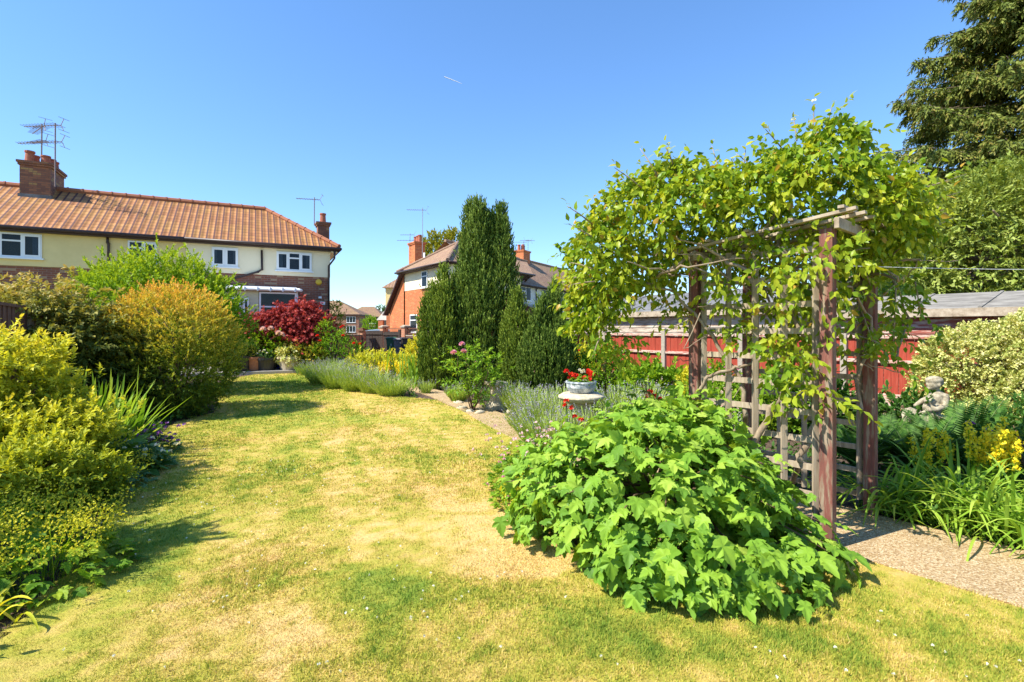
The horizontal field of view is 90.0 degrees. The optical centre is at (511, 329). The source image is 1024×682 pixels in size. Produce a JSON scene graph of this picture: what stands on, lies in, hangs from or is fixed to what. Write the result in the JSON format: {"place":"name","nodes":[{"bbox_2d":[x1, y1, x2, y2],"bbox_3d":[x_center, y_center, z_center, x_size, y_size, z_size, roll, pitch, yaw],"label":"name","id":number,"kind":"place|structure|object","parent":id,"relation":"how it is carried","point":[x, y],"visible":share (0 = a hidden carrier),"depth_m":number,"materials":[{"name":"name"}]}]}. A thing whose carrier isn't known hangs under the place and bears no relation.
{"place":"outdoors","nodes":[
{"label":"outdoors","id":0,"kind":"place"},
{"bbox_2d":[181,361,384,376],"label":"patio","id":1,"kind":"structure","parent":0,"point":[278,371],"depth_m":17.06,"materials":[{"name":"grey stone"}]},
{"bbox_2d":[257,358,277,370],"bbox_3d":[-8.398,1.170,17.450,0.770,0.420,0.770,0,0,0],"label":"plant pot","id":2,"kind":"object","parent":1,"relation":"on","point":[265,364],"visible":0.77,"depth_m":17.17,"materials":[{"name":"grey stone"}]},
{"bbox_2d":[232,293,338,356],"bbox_3d":[-8.314,0.033,18.143,4.279,2.764,2.210,0,0,0],"label":"japanese maple","id":3,"kind":"object","parent":1,"relation":"on","point":[286,319],"visible":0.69,"depth_m":17.87,"materials":[{"name":"red plant"}]},
{"bbox_2d":[277,356,299,369],"bbox_3d":[-7.667,1.150,17.600,0.770,0.460,0.770,0,0,0],"label":"plant pot","id":4,"kind":"object","parent":1,"relation":"on","point":[283,364],"visible":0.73,"depth_m":17.34,"materials":[{"name":"stone"}]},
{"bbox_2d":[273,342,307,366],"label":"hosta","id":5,"kind":"object","parent":4,"relation":"in","point":[283,353],"visible":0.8,"depth_m":17.35,"materials":[{"name":"green plant"}]},
{"bbox_2d":[0,373,1023,681],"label":"lawn","id":6,"kind":"structure","parent":0,"point":[362,533],"depth_m":2.88,"materials":[{"name":"plant"}]},
{"bbox_2d":[296,361,336,383],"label":"lavender","id":7,"kind":"object","parent":6,"relation":"on","point":[310,376],"visible":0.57,"depth_m":13.77,"materials":[{"name":"green plant"}]},
{"bbox_2d":[311,360,353,388],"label":"lavender","id":8,"kind":"object","parent":6,"relation":"on","point":[328,381],"visible":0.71,"depth_m":12.71,"materials":[{"name":"green plant"}]},
{"bbox_2d":[472,421,577,508],"bbox_3d":[0.197,1.190,4.620,1.067,0.622,1.232,0,0,0],"label":"geranium","id":9,"kind":"object","parent":6,"relation":"on","point":[505,461],"visible":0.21,"depth_m":4.66,"materials":[{"name":"green plant"}]},
{"bbox_2d":[62,412,1021,678],"bbox_3d":[-1.145,1.460,4.974,4.615,0.027,9.197,0,0,-26],"label":"clover","id":10,"kind":"object","parent":6,"relation":"on","point":[436,552],"visible":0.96,"depth_m":2.99,"materials":[{"name":"green plant"}]},
{"bbox_2d":[492,378,872,624],"bbox_3d":[1.069,1.015,3.521,2.042,1.237,2.129,0,0,-27],"label":"currant bush","id":11,"kind":"object","parent":6,"relation":"on","point":[697,511],"visible":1,"depth_m":3.07,"materials":[{"name":"green plant"}]},
{"bbox_2d":[0,369,1023,637],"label":"flower bed","id":12,"kind":"object","parent":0,"point":[8,622],"depth_m":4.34,"materials":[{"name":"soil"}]},
{"bbox_2d":[0,576,38,630],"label":"sword leaf plant","id":13,"kind":"object","parent":12,"relation":"on","point":[20,605],"visible":0.9,"depth_m":2.58,"materials":[{"name":"green plant"}]},
{"bbox_2d":[0,497,70,552],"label":"shrub","id":14,"kind":"object","parent":12,"relation":"on","point":[27,514],"visible":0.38,"depth_m":3.50,"materials":[{"name":"green plant"}]},
{"bbox_2d":[0,302,82,410],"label":"boundary fence","id":15,"kind":"object","parent":12,"relation":"on","point":[8,315],"visible":0.01,"depth_m":6.87,"materials":[{"name":"brown wood"}]},
{"bbox_2d":[0,313,104,443],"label":"golden shrub","id":16,"kind":"object","parent":12,"relation":"on","point":[42,362],"visible":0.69,"depth_m":4.77,"materials":[{"name":"yellow plant"}]},
{"bbox_2d":[0,478,147,619],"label":"ladys mantle","id":17,"kind":"object","parent":12,"relation":"on","point":[40,540],"visible":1,"depth_m":3.01,"materials":[{"name":"green plant"}]},
{"bbox_2d":[0,382,153,528],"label":"golden shrub","id":18,"kind":"object","parent":12,"relation":"on","point":[30,448],"visible":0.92,"depth_m":4.19,"materials":[{"name":"yellow plant"}]},
{"bbox_2d":[0,264,189,417],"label":"bronze shrub","id":19,"kind":"object","parent":12,"relation":"on","point":[59,307],"visible":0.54,"depth_m":7.94,"materials":[{"name":"green plant"}]},
{"bbox_2d":[82,365,153,430],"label":"sword leaf plant","id":20,"kind":"object","parent":12,"relation":"on","point":[100,390],"visible":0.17,"depth_m":6.57,"materials":[{"name":"green plant"}]},
{"bbox_2d":[82,444,158,495],"bbox_3d":[-3.719,1.308,4.835,0.739,0.437,0.697,0,0,0],"label":"ladys mantle","id":21,"kind":"object","parent":12,"relation":"on","point":[140,475],"visible":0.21,"depth_m":4.88,"materials":[{"name":"green plant"}]},
{"bbox_2d":[89,433,175,475],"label":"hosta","id":22,"kind":"object","parent":12,"relation":"on","point":[134,442],"visible":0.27,"depth_m":5.28,"materials":[{"name":"green plant"}]},
{"bbox_2d":[81,376,188,448],"bbox_3d":[-4.529,1.016,5.979,1.363,0.968,1.173,0,0,31],"label":"sword leaf plant","id":23,"kind":"object","parent":12,"relation":"on","point":[139,421],"visible":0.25,"depth_m":5.96,"materials":[{"name":"green plant"}]},
{"bbox_2d":[106,436,180,473],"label":"bedding plant","id":24,"kind":"object","parent":12,"relation":"on","point":[154,444],"visible":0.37,"depth_m":5.48,"materials":[{"name":"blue plant"}]},
{"bbox_2d":[125,421,185,452],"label":"bedding plant","id":25,"kind":"object","parent":12,"relation":"on","point":[160,438],"visible":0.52,"depth_m":6.22,"materials":[{"name":"green plant"}]},
{"bbox_2d":[53,233,258,377],"bbox_3d":[-8.466,-0.353,12.249,4.982,3.757,3.538,0,0,0],"label":"green shrub","id":26,"kind":"object","parent":12,"relation":"on","point":[97,277],"visible":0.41,"depth_m":11.76,"materials":[{"name":"green plant"}]},
{"bbox_2d":[70,275,248,419],"bbox_3d":[-6.113,0.291,9.097,2.792,2.484,2.530,0,0,0],"label":"orange tipped shrub","id":27,"kind":"object","parent":12,"relation":"on","point":[210,321],"visible":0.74,"depth_m":8.65,"materials":[{"name":"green plant"}]},
{"bbox_2d":[239,322,287,357],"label":"hydrangea","id":28,"kind":"object","parent":12,"relation":"on","point":[271,344],"visible":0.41,"depth_m":17.50,"materials":[{"name":"green plant"}]},
{"bbox_2d":[272,336,331,364],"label":"orange tipped shrub","id":29,"kind":"object","parent":12,"relation":"on","point":[306,351],"visible":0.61,"depth_m":17.59,"materials":[{"name":"green plant"}]},
{"bbox_2d":[303,313,368,362],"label":"red rose","id":30,"kind":"object","parent":12,"relation":"on","point":[343,342],"visible":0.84,"depth_m":17.64,"materials":[{"name":"green plant"}]},
{"bbox_2d":[330,364,374,391],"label":"lavender","id":31,"kind":"object","parent":12,"relation":"on","point":[345,383],"visible":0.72,"depth_m":12.18,"materials":[{"name":"green plant"}]},
{"bbox_2d":[349,366,397,393],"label":"lavender","id":32,"kind":"object","parent":12,"relation":"on","point":[365,388],"visible":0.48,"depth_m":11.83,"materials":[{"name":"green plant"}]},
{"bbox_2d":[344,344,424,378],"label":"golden shrub","id":33,"kind":"object","parent":12,"relation":"on","point":[377,356],"visible":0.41,"depth_m":15.50,"materials":[{"name":"yellow plant"}]},
{"bbox_2d":[366,371,413,395],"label":"lavender","id":34,"kind":"object","parent":12,"relation":"on","point":[389,388],"visible":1,"depth_m":11.34,"materials":[{"name":"green plant"}]},
{"bbox_2d":[363,359,419,383],"bbox_3d":[-3.108,1.152,14.196,1.664,0.696,2.125,0,0,-41],"label":"yellow loosestrife","id":35,"kind":"object","parent":12,"relation":"on","point":[389,368],"visible":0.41,"depth_m":13.97,"materials":[{"name":"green plant"}]},
{"bbox_2d":[400,334,418,365],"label":"golden shrub","id":36,"kind":"object","parent":12,"relation":"on","point":[412,346],"visible":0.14,"depth_m":19.76,"materials":[{"name":"yellow plant"}]},
{"bbox_2d":[386,348,443,388],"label":"sword leaf plant","id":37,"kind":"object","parent":12,"relation":"on","point":[413,370],"visible":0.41,"depth_m":13.01,"materials":[{"name":"green plant"}]},
{"bbox_2d":[414,261,458,389],"bbox_3d":[-1.906,-0.149,12.849,1.159,3.313,0.965,0,0,0],"label":"conifer","id":38,"kind":"object","parent":12,"relation":"on","point":[437,305],"visible":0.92,"depth_m":12.67,"materials":[{"name":"green leaf"},{"name":"bark"}]},
{"bbox_2d":[443,192,523,388],"bbox_3d":[-0.831,-1.067,13.443,2.273,5.151,1.792,0,0,0],"label":"conifer","id":39,"kind":"object","parent":12,"relation":"on","point":[483,274],"visible":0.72,"depth_m":12.96,"materials":[{"name":"green plant"}]},
{"bbox_2d":[484,380,507,410],"bbox_3d":[-0.300,1.238,9.600,0.340,0.525,0.340,0,0,-29],"label":"bird bath","id":40,"kind":"object","parent":12,"relation":"on","point":[494,403],"visible":0.74,"depth_m":9.51,"materials":[{"name":"grey stone"}]},
{"bbox_2d":[495,284,529,388],"bbox_3d":[0.098,0.187,12.333,1.072,2.651,0.901,0,0,0],"label":"conifer","id":41,"kind":"object","parent":12,"relation":"on","point":[515,319],"visible":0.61,"depth_m":12.24,"materials":[{"name":"green leaf"},{"name":"bark"}]},
{"bbox_2d":[491,380,539,412],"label":"lavender","id":42,"kind":"object","parent":12,"relation":"on","point":[507,393],"visible":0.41,"depth_m":9.17,"materials":[{"name":"green plant"}]},
{"bbox_2d":[508,383,565,410],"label":"lavender","id":43,"kind":"object","parent":12,"relation":"on","point":[525,398],"visible":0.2,"depth_m":7.84,"materials":[{"name":"green plant"}]},
{"bbox_2d":[512,275,579,394],"bbox_3d":[0.815,0.090,11.847,1.655,2.851,1.164,0,0,0],"label":"conifer","id":44,"kind":"object","parent":12,"relation":"on","point":[546,354],"visible":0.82,"depth_m":11.65,"materials":[{"name":"green plant"}]},
{"bbox_2d":[524,380,569,410],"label":"lavender","id":45,"kind":"object","parent":12,"relation":"on","point":[564,389],"visible":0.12,"depth_m":8.31,"materials":[{"name":"green plant"}]},
{"bbox_2d":[558,391,603,420],"bbox_3d":[0.945,1.180,7.000,0.628,0.640,0.628,0,0,0],"label":"stone table","id":46,"kind":"object","parent":12,"relation":"on","point":[577,399],"visible":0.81,"depth_m":6.81,"materials":[{"name":"grey stone"}]},
{"bbox_2d":[566,379,596,393],"bbox_3d":[0.945,0.780,7.000,0.430,0.155,0.430,0,0,0],"label":"planter bowl","id":47,"kind":"object","parent":46,"relation":"on","point":[581,387],"visible":0.85,"depth_m":6.83,"materials":[{"name":"stone"}]},
{"bbox_2d":[563,368,594,385],"bbox_3d":[0.922,0.649,7.009,0.436,0.222,0.452,0,0,0],"label":"begonia","id":48,"kind":"object","parent":47,"relation":"in","point":[588,378],"visible":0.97,"depth_m":6.97,"materials":[{"name":"red plant"}]},
{"bbox_2d":[573,339,636,393],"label":"dark rose bush","id":49,"kind":"object","parent":12,"relation":"on","point":[603,378],"visible":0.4,"depth_m":11.80,"materials":[{"name":"green plant"}]},
{"bbox_2d":[592,380,645,412],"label":"lavender","id":50,"kind":"object","parent":12,"relation":"on","point":[611,394],"visible":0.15,"depth_m":8.01,"materials":[{"name":"green plant"}]},
{"bbox_2d":[592,393,645,416],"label":"lavender","id":51,"kind":"object","parent":12,"relation":"on","point":[612,404],"visible":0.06,"depth_m":7.21,"materials":[{"name":"green plant"}]},
{"bbox_2d":[612,381,671,401],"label":"lavender","id":52,"kind":"object","parent":12,"relation":"on","point":[656,387],"visible":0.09,"depth_m":8.20,"materials":[{"name":"green plant"}]},
{"bbox_2d":[608,351,688,397],"bbox_3d":[2.703,1.010,9.611,1.908,1.220,1.286,0,0,27],"label":"peony","id":53,"kind":"object","parent":12,"relation":"on","point":[654,371],"visible":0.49,"depth_m":9.52,"materials":[{"name":"green plant"}]},
{"bbox_2d":[683,350,741,412],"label":"flowering bush","id":54,"kind":"object","parent":12,"relation":"on","point":[711,369],"visible":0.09,"depth_m":7.79,"materials":[{"name":"green plant"}]},
{"bbox_2d":[681,376,764,424],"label":"flowering bush","id":55,"kind":"object","parent":12,"relation":"on","point":[716,389],"visible":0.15,"depth_m":6.84,"materials":[{"name":"green plant"}]},
{"bbox_2d":[547,92,973,484],"bbox_3d":[1.975,-0.145,4.194,3.191,3.342,2.236,0,0,-25],"label":"honeysuckle","id":56,"kind":"object","parent":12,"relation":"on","point":[909,210],"visible":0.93,"depth_m":3.84,"materials":[{"name":"green plant"}]},
{"bbox_2d":[735,361,811,434],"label":"flowering bush","id":57,"kind":"object","parent":12,"relation":"on","point":[773,426],"visible":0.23,"depth_m":7.03,"materials":[{"name":"green plant"}]},
{"bbox_2d":[575,327,1023,414],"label":"garden fence","id":58,"kind":"object","parent":12,"relation":"on","point":[668,347],"visible":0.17,"depth_m":10.76,"materials":[{"name":"wood"}]},
{"bbox_2d":[763,362,957,436],"bbox_3d":[4.644,0.920,7.079,2.484,1.330,1.599,0,0,35],"label":"green shrub","id":59,"kind":"object","parent":12,"relation":"on","point":[884,406],"visible":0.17,"depth_m":6.65,"materials":[{"name":"green plant"}]},
{"bbox_2d":[836,416,913,466],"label":"fern","id":60,"kind":"object","parent":12,"relation":"on","point":[849,452],"visible":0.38,"depth_m":5.28,"materials":[{"name":"green plant"}]},
{"bbox_2d":[837,408,912,458],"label":"fern","id":61,"kind":"object","parent":12,"relation":"on","point":[891,419],"visible":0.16,"depth_m":5.97,"materials":[{"name":"green plant"}]},
{"bbox_2d":[803,435,1001,548],"bbox_3d":[3.199,1.250,4.229,1.606,0.831,1.457,0,0,28],"label":"daylily","id":62,"kind":"object","parent":12,"relation":"on","point":[887,496],"visible":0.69,"depth_m":4.01,"materials":[{"name":"green plant"}]},
{"bbox_2d":[901,376,949,429],"bbox_3d":[5.071,1.008,6.300,0.682,0.873,0.327,0,0,0],"label":"statue","id":63,"kind":"object","parent":12,"relation":"on","point":[938,403],"visible":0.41,"depth_m":6.23,"materials":[{"name":"stone"}]},
{"bbox_2d":[878,412,977,472],"bbox_3d":[4.114,1.174,5.240,1.066,0.658,0.955,0,0,-40],"label":"fern","id":64,"kind":"object","parent":12,"relation":"on","point":[895,450],"visible":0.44,"depth_m":5.21,"materials":[{"name":"green plant"}]},
{"bbox_2d":[906,427,952,482],"bbox_3d":[3.707,1.180,4.545,0.281,0.640,0.488,0,0,17],"label":"yellow loosestrife","id":65,"kind":"object","parent":12,"relation":"on","point":[927,459],"visible":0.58,"depth_m":4.53,"materials":[{"name":"green plant"}]},
{"bbox_2d":[837,457,1023,560],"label":"daylily","id":66,"kind":"object","parent":12,"relation":"on","point":[989,493],"visible":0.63,"depth_m":3.75,"materials":[{"name":"green plant"}]},
{"bbox_2d":[878,439,1023,540],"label":"daylily","id":67,"kind":"object","parent":12,"relation":"on","point":[954,473],"visible":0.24,"depth_m":4.17,"materials":[{"name":"green plant"}]},
{"bbox_2d":[886,393,1023,468],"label":"fern","id":68,"kind":"object","parent":12,"relation":"on","point":[968,414],"visible":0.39,"depth_m":5.38,"materials":[{"name":"green plant"}]},
{"bbox_2d":[902,307,1023,435],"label":"variegated shrub","id":69,"kind":"object","parent":12,"relation":"on","point":[1004,346],"visible":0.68,"depth_m":6.80,"materials":[{"name":"green plant"}]},
{"bbox_2d":[907,451,1023,555],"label":"daylily","id":70,"kind":"object","parent":12,"relation":"on","point":[1019,528],"visible":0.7,"depth_m":3.52,"materials":[{"name":"green plant"}]},
{"bbox_2d":[937,416,1023,493],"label":"yellow loosestrife","id":71,"kind":"object","parent":12,"relation":"on","point":[1000,443],"visible":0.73,"depth_m":4.22,"materials":[{"name":"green plant"}]},
{"bbox_2d":[938,391,1023,483],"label":"flowering bush","id":72,"kind":"object","parent":12,"relation":"on","point":[1011,415],"visible":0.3,"depth_m":5.03,"materials":[{"name":"green plant"}]},
{"bbox_2d":[944,465,1023,557],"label":"daylily","id":73,"kind":"object","parent":12,"relation":"on","point":[1015,541],"visible":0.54,"depth_m":3.42,"materials":[{"name":"green plant"}]},
{"bbox_2d":[0,0,1023,310],"label":"sky","id":74,"kind":"structure","parent":0,"point":[271,104],"materials":[{"name":"blue"}]},
{"bbox_2d":[382,377,1023,608],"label":"path","id":75,"kind":"structure","parent":0,"point":[936,555],"depth_m":3.40,"materials":[{"name":"beige gravel"}]},
{"bbox_2d":[440,382,473,400],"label":"lavender","id":76,"kind":"object","parent":75,"relation":"on","point":[460,397],"visible":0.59,"depth_m":10.46,"materials":[{"name":"green plant"}]},
{"bbox_2d":[433,338,514,409],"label":"pink rose","id":77,"kind":"object","parent":75,"relation":"on","point":[477,378],"visible":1,"depth_m":9.29,"materials":[{"name":"green plant"}]},
{"bbox_2d":[501,396,562,433],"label":"lavender","id":78,"kind":"object","parent":75,"relation":"on","point":[513,416],"visible":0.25,"depth_m":6.98,"materials":[{"name":"green plant"}]},
{"bbox_2d":[511,390,580,428],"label":"lavender","id":79,"kind":"object","parent":75,"relation":"on","point":[548,403],"visible":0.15,"depth_m":7.11,"materials":[{"name":"green plant"}]},
{"bbox_2d":[504,402,594,447],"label":"lavender","id":80,"kind":"object","parent":75,"relation":"on","point":[530,428],"visible":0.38,"depth_m":6.22,"materials":[{"name":"green plant"}]},
{"bbox_2d":[554,400,612,429],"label":"lavender","id":81,"kind":"object","parent":75,"relation":"on","point":[585,418],"visible":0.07,"depth_m":6.39,"materials":[{"name":"green plant"}]},
{"bbox_2d":[668,204,900,550],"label":"rose arch","id":82,"kind":"structure","parent":75,"relation":"on","point":[822,465],"depth_m":3.85,"materials":[{"name":"brown wood"}]},
{"label":"ground","id":83,"kind":"structure","parent":0,"visible":0},
{"bbox_2d":[0,150,192,363],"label":"terraced house","id":84,"kind":"structure","parent":83,"relation":"on","point":[48,229],"depth_m":18.25,"materials":[{"name":"brown brick"}]},
{"bbox_2d":[0,232,43,259],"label":"window","id":85,"kind":"structure","parent":84,"relation":"in","point":[36,244],"depth_m":17.02,"materials":[{"name":"plastic"}]},
{"bbox_2d":[17,116,69,186],"bbox_3d":[-17.015,-6.376,18.546,1.785,2.438,0.480,0,0,6],"label":"television aerial","id":86,"kind":"object","parent":84,"relation":"attached to","point":[54,125],"visible":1,"depth_m":18.49,"materials":[{"name":"metal"}]},
{"bbox_2d":[184,200,341,364],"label":"terraced house","id":87,"kind":"structure","parent":83,"relation":"on","point":[269,256],"depth_m":20.54,"materials":[{"name":"brown brick"}]},
{"bbox_2d":[211,247,239,268],"bbox_3d":[-11.014,-2.749,19.648,1.001,0.786,0.140,0,0,-27],"label":"window","id":88,"kind":"structure","parent":87,"relation":"in","point":[224,257],"depth_m":19.65,"materials":[{"name":"plastic"}]},
{"bbox_2d":[259,292,295,319],"bbox_3d":[-8.575,-0.502,18.766,1.359,1.715,0.140,0,0,-27],"label":"window","id":89,"kind":"structure","parent":87,"relation":"in","point":[266,299],"depth_m":18.70,"materials":[{"name":"plastic"}]},
{"bbox_2d":[275,251,312,272],"bbox_3d":[-8.818,-2.726,20.746,1.437,0.798,0.140,0,0,-27],"label":"window","id":90,"kind":"structure","parent":87,"relation":"in","point":[285,261],"depth_m":20.76,"materials":[{"name":"plastic"}]},
{"bbox_2d":[330,301,370,334],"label":"detached house","id":91,"kind":"structure","parent":83,"relation":"on","point":[355,316],"depth_m":112.00,"materials":[{"name":"brown brick"}]},
{"bbox_2d":[358,307,385,328],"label":"detached house","id":92,"kind":"structure","parent":83,"relation":"on","point":[374,311],"depth_m":126.28,"materials":[{"name":"brown brick"}]},
{"bbox_2d":[423,225,462,255],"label":"broadleaf tree","id":93,"kind":"object","parent":83,"relation":"on","point":[434,240],"visible":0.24,"depth_m":50.71,"materials":[{"name":"green plant"}]},
{"bbox_2d":[435,239,550,321],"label":"white terraced house","id":94,"kind":"structure","parent":83,"relation":"on","point":[532,286],"depth_m":40.67,"materials":[{"name":"brown brick"}]},
{"bbox_2d":[525,260,605,311],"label":"white terraced house","id":95,"kind":"structure","parent":83,"relation":"on","point":[543,269],"depth_m":46.58,"materials":[{"name":"brown brick"}]},
{"bbox_2d":[566,284,855,336],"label":"garden shed","id":96,"kind":"structure","parent":83,"relation":"on","point":[646,320],"depth_m":13.67,"materials":[{"name":"wood"}]},
{"bbox_2d":[807,271,923,297],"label":"dark shrub","id":97,"kind":"object","parent":83,"relation":"on","point":[881,292],"visible":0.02,"depth_m":11.94,"materials":[{"name":"green plant"}]},
{"bbox_2d":[808,0,1023,293],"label":"spruce tree","id":98,"kind":"object","parent":83,"relation":"on","point":[982,76],"visible":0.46,"depth_m":19.18,"materials":[{"name":"green plant"}]},
{"bbox_2d":[836,290,1023,338],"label":"garden shed","id":99,"kind":"structure","parent":83,"relation":"on","point":[952,310],"depth_m":8.96,"materials":[{"name":"wood"}]},
{"bbox_2d":[885,147,1023,295],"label":"weeping cypress","id":100,"kind":"object","parent":83,"relation":"on","point":[1004,248],"visible":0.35,"depth_m":13.40,"materials":[{"name":"green plant"}]},
{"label":"driveway","id":101,"kind":"structure","parent":0,"visible":0},
{"bbox_2d":[330,300,353,359],"bbox_3d":[-8.461,0.008,24.478,1.598,2.996,1.381,0,0,0],"label":"tree","id":102,"kind":"object","parent":101,"relation":"on","point":[340,315],"visible":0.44,"depth_m":24.56,"materials":[{"name":"green plant"}]},
{"bbox_2d":[331,328,367,357],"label":"garden wall","id":103,"kind":"structure","parent":101,"relation":"on","point":[361,331],"depth_m":28.28,"materials":[{"name":"brick"}]},
{"bbox_2d":[358,314,378,329],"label":"tree","id":104,"kind":"object","parent":101,"relation":"on","point":[371,320],"visible":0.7,"depth_m":74.46,"materials":[{"name":"green plant"}]},
{"bbox_2d":[366,331,382,353],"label":"driveway gate","id":105,"kind":"structure","parent":101,"relation":"on","point":[377,340],"depth_m":29.21,"materials":[{"name":"brown wood"}]},
{"bbox_2d":[383,329,400,353],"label":"driveway gate","id":106,"kind":"structure","parent":101,"relation":"on","point":[392,334],"depth_m":28.83,"materials":[{"name":"brown wood"}]},
{"bbox_2d":[379,325,419,351],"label":"garden wall","id":107,"kind":"structure","parent":101,"relation":"on","point":[405,330],"depth_m":29.58,"materials":[{"name":"brick"}]},
{"bbox_2d":[377,235,535,334],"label":"brick house","id":108,"kind":"structure","parent":101,"relation":"on","point":[403,292],"depth_m":30.51,"materials":[{"name":"orange brick"}]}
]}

